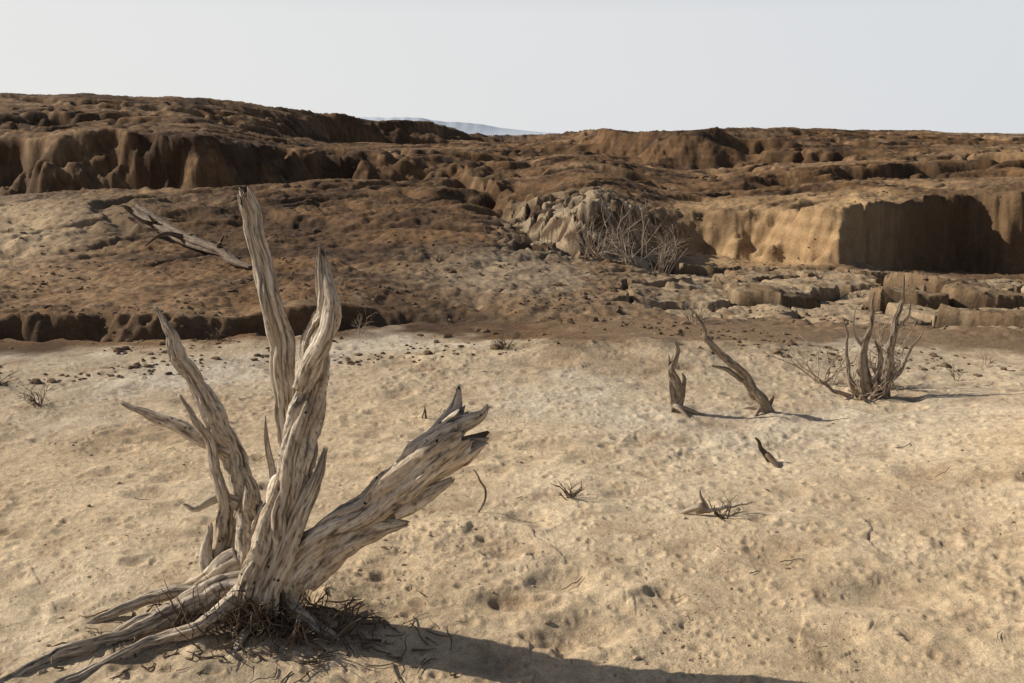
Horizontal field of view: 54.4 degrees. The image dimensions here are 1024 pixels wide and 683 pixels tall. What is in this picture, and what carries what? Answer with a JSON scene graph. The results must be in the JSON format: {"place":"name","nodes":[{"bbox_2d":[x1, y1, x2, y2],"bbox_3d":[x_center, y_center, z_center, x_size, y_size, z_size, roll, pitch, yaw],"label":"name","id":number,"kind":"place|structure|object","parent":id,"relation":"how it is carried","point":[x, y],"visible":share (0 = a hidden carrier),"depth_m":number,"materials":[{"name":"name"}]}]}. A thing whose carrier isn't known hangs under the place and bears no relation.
{"place":"outdoors","nodes":[
{"label":"outdoors","id":0,"kind":"place"},
{"bbox_2d":[355,117,561,134],"bbox_3d":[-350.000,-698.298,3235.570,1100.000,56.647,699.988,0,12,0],"label":"distant hills","id":1,"kind":"structure","parent":0,"point":[469,128],"depth_m":3068.32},
{"bbox_2d":[0,93,1023,682],"bbox_3d":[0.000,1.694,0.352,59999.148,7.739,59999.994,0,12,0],"label":"desert ground","id":2,"kind":"structure","parent":0,"point":[620,445],"depth_m":6.36,"materials":[{"name":"beige sand"}]},
{"bbox_2d":[0,364,20,383],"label":"dead shrub","id":3,"kind":"object","parent":2,"relation":"on","point":[9,375],"visible":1,"depth_m":6.50,"materials":[{"name":"brown plant"}]},
{"bbox_2d":[13,374,63,405],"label":"dead shrub","id":4,"kind":"object","parent":2,"relation":"on","point":[32,399],"visible":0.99,"depth_m":6.00,"materials":[{"name":"brown plant"}]},
{"bbox_2d":[120,204,252,269],"bbox_3d":[-4.524,-1.483,13.400,0.707,0.463,5.830,-7,14,-32],"label":"fallen log","id":5,"kind":"object","parent":2,"relation":"on","point":[144,217],"visible":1,"depth_m":13.70,"materials":[{"name":"grey wood"}]},
{"bbox_2d":[198,320,235,340],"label":"dead shrub","id":6,"kind":"object","parent":2,"relation":"on","point":[218,337],"visible":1,"depth_m":7.84,"materials":[{"name":"brown plant"}]},
{"bbox_2d":[0,187,489,682],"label":"dead tree stump","id":7,"kind":"object","parent":2,"relation":"on","point":[252,544],"visible":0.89,"depth_m":3.11,"materials":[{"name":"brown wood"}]},
{"bbox_2d":[42,572,467,682],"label":"twig litter","id":8,"kind":"object","parent":2,"relation":"on","point":[260,619],"visible":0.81,"depth_m":3.12,"materials":[{"name":"brown wood"}]},
{"bbox_2d":[303,201,312,210],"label":"dead shrub","id":9,"kind":"object","parent":2,"relation":"on","point":[306,208],"visible":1,"depth_m":17.69,"materials":[{"name":"brown plant"}]},
{"bbox_2d":[352,305,381,333],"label":"dead shrub","id":10,"kind":"object","parent":2,"relation":"on","point":[361,322],"visible":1,"depth_m":8.16,"materials":[{"name":"grey wood"}]},
{"bbox_2d":[422,406,426,418],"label":"dead shrub","id":11,"kind":"object","parent":2,"relation":"on","point":[424,412],"visible":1,"depth_m":5.73,"materials":[{"name":"brown plant"}]},
{"bbox_2d":[428,252,443,261],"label":"dead shrub","id":12,"kind":"object","parent":2,"relation":"on","point":[436,259],"visible":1,"depth_m":12.17,"materials":[{"name":"brown plant"}]},
{"bbox_2d":[473,469,486,512],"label":"dead twig","id":13,"kind":"object","parent":2,"relation":"on","point":[485,491],"visible":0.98,"depth_m":4.22,"materials":[{"name":"grey wood"}]},
{"bbox_2d":[490,332,522,351],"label":"dead shrub","id":14,"kind":"object","parent":2,"relation":"on","point":[502,345],"visible":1,"depth_m":7.34,"materials":[{"name":"brown plant"}]},
{"bbox_2d":[0,172,1023,386],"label":"soil clods","id":15,"kind":"object","parent":2,"relation":"on","point":[678,331],"visible":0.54,"depth_m":8.64,"materials":[{"name":"brown soil"}]},
{"bbox_2d":[37,333,1023,682],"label":"soil clods","id":16,"kind":"object","parent":2,"relation":"on","point":[547,621],"visible":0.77,"depth_m":3.57,"materials":[{"name":"beige soil"}]},
{"bbox_2d":[92,360,1000,682],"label":"scattered twigs","id":17,"kind":"object","parent":2,"relation":"on","point":[570,584],"visible":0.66,"depth_m":3.64,"materials":[{"name":"brown wood"}]},
{"bbox_2d":[550,479,586,499],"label":"dead shrub","id":18,"kind":"object","parent":2,"relation":"on","point":[569,495],"visible":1,"depth_m":4.38,"materials":[{"name":"brown plant"}]},
{"bbox_2d":[563,198,640,258],"bbox_3d":[1.153,-1.506,13.137,1.084,0.815,1.216,0,12,0],"label":"dead thorn bush","id":19,"kind":"object","parent":2,"relation":"on","point":[591,251],"visible":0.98,"depth_m":13.06,"materials":[{"name":"grey wood"}]},
{"bbox_2d":[585,184,686,265],"bbox_3d":[1.598,-1.430,12.718,1.452,1.171,1.371,0,12,0],"label":"dead thorn bush","id":20,"kind":"object","parent":2,"relation":"on","point":[624,258],"visible":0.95,"depth_m":12.70,"materials":[{"name":"grey wood"}]},
{"bbox_2d":[613,224,702,274],"bbox_3d":[1.855,-1.260,13.198,1.131,0.732,1.261,6,13,27],"label":"dead thorn bush","id":21,"kind":"object","parent":2,"relation":"on","point":[661,260],"visible":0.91,"depth_m":13.04,"materials":[{"name":"grey wood"}]},
{"bbox_2d":[667,340,705,417],"bbox_3d":[1.008,0.217,5.700,0.145,0.453,0.206,-10,16,-41],"label":"dead stump","id":22,"kind":"object","parent":2,"relation":"on","point":[677,388],"visible":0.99,"depth_m":5.72,"materials":[{"name":"brown wood"}]},
{"bbox_2d":[674,290,727,323],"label":"dead shrub","id":23,"kind":"object","parent":2,"relation":"on","point":[701,317],"visible":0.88,"depth_m":8.71,"materials":[{"name":"grey wood"}]},
{"bbox_2d":[677,489,751,514],"bbox_3d":[0.841,0.680,4.168,0.331,0.138,0.047,0,12,0],"label":"broken branch","id":24,"kind":"object","parent":2,"relation":"on","point":[702,507],"visible":0.94,"depth_m":4.16,"materials":[{"name":"brown wood"}]},
{"bbox_2d":[707,490,746,520],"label":"dead shrub","id":25,"kind":"object","parent":2,"relation":"on","point":[719,515],"visible":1,"depth_m":4.13,"materials":[{"name":"brown plant"}]},
{"bbox_2d":[695,313,774,415],"bbox_3d":[1.281,0.150,5.671,0.463,0.625,0.185,-4,12,-17],"label":"leaning dead branch","id":26,"kind":"object","parent":2,"relation":"on","point":[755,393],"visible":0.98,"depth_m":5.68,"materials":[{"name":"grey wood"}]},
{"bbox_2d":[755,437,780,467],"bbox_3d":[1.267,0.548,4.771,0.092,0.152,0.212,-7,14,-31],"label":"dead stick","id":27,"kind":"object","parent":2,"relation":"on","point":[768,456],"visible":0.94,"depth_m":4.82,"materials":[{"name":"wood"}]},
{"bbox_2d":[763,335,858,383],"bbox_3d":[1.998,0.094,6.463,0.602,0.338,0.548,10,15,39],"label":"dead shrub","id":28,"kind":"object","parent":2,"relation":"on","point":[835,374],"visible":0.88,"depth_m":6.38,"materials":[{"name":"brown wood"}]},
{"bbox_2d":[810,269,827,279],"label":"dead shrub","id":29,"kind":"object","parent":2,"relation":"on","point":[817,276],"visible":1,"depth_m":13.09,"materials":[{"name":"brown plant"}]},
{"bbox_2d":[855,289,865,297],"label":"dead shrub","id":30,"kind":"object","parent":2,"relation":"on","point":[857,295],"visible":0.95,"depth_m":12.26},
{"bbox_2d":[819,274,922,399],"bbox_3d":[2.143,-0.010,5.926,0.578,0.795,0.194,4,12,18],"label":"dead shrub stump","id":31,"kind":"object","parent":2,"relation":"on","point":[866,380],"visible":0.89,"depth_m":5.93,"materials":[{"name":"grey wood"}]},
{"bbox_2d":[845,347,902,400],"bbox_3d":[2.150,0.201,5.896,0.311,0.334,0.329,6,13,25],"label":"dead shrub","id":32,"kind":"object","parent":2,"relation":"on","point":[860,395],"visible":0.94,"depth_m":5.91,"materials":[{"name":"brown wood"}]},
{"bbox_2d":[836,306,926,389],"bbox_3d":[2.328,0.028,6.171,0.557,0.540,0.462,-6,13,-27],"label":"dead shrub","id":33,"kind":"object","parent":2,"relation":"on","point":[872,367],"visible":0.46,"depth_m":6.13,"materials":[{"name":"brown wood"}]},
{"bbox_2d":[935,170,946,181],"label":"dead shrub","id":34,"kind":"object","parent":2,"relation":"on","point":[938,177],"visible":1,"depth_m":23.18,"materials":[{"name":"brown plant"}]},
{"bbox_2d":[943,365,967,380],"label":"dead shrub","id":35,"kind":"object","parent":2,"relation":"on","point":[952,374],"visible":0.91,"depth_m":6.39,"materials":[{"name":"grey wood"}]},
{"bbox_2d":[980,350,995,365],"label":"dead shrub","id":36,"kind":"object","parent":2,"relation":"on","point":[990,362],"visible":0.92,"depth_m":6.87,"materials":[{"name":"grey wood"}]},
{"bbox_2d":[0,0,1023,132],"label":"sky","id":37,"kind":"structure","parent":0,"point":[550,66],"materials":[{"name":"white"}]},
{"bbox_2d":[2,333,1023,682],"bbox_3d":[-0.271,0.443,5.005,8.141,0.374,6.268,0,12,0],"label":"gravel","id":38,"kind":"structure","parent":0,"point":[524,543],"depth_m":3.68,"materials":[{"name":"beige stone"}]}
]}

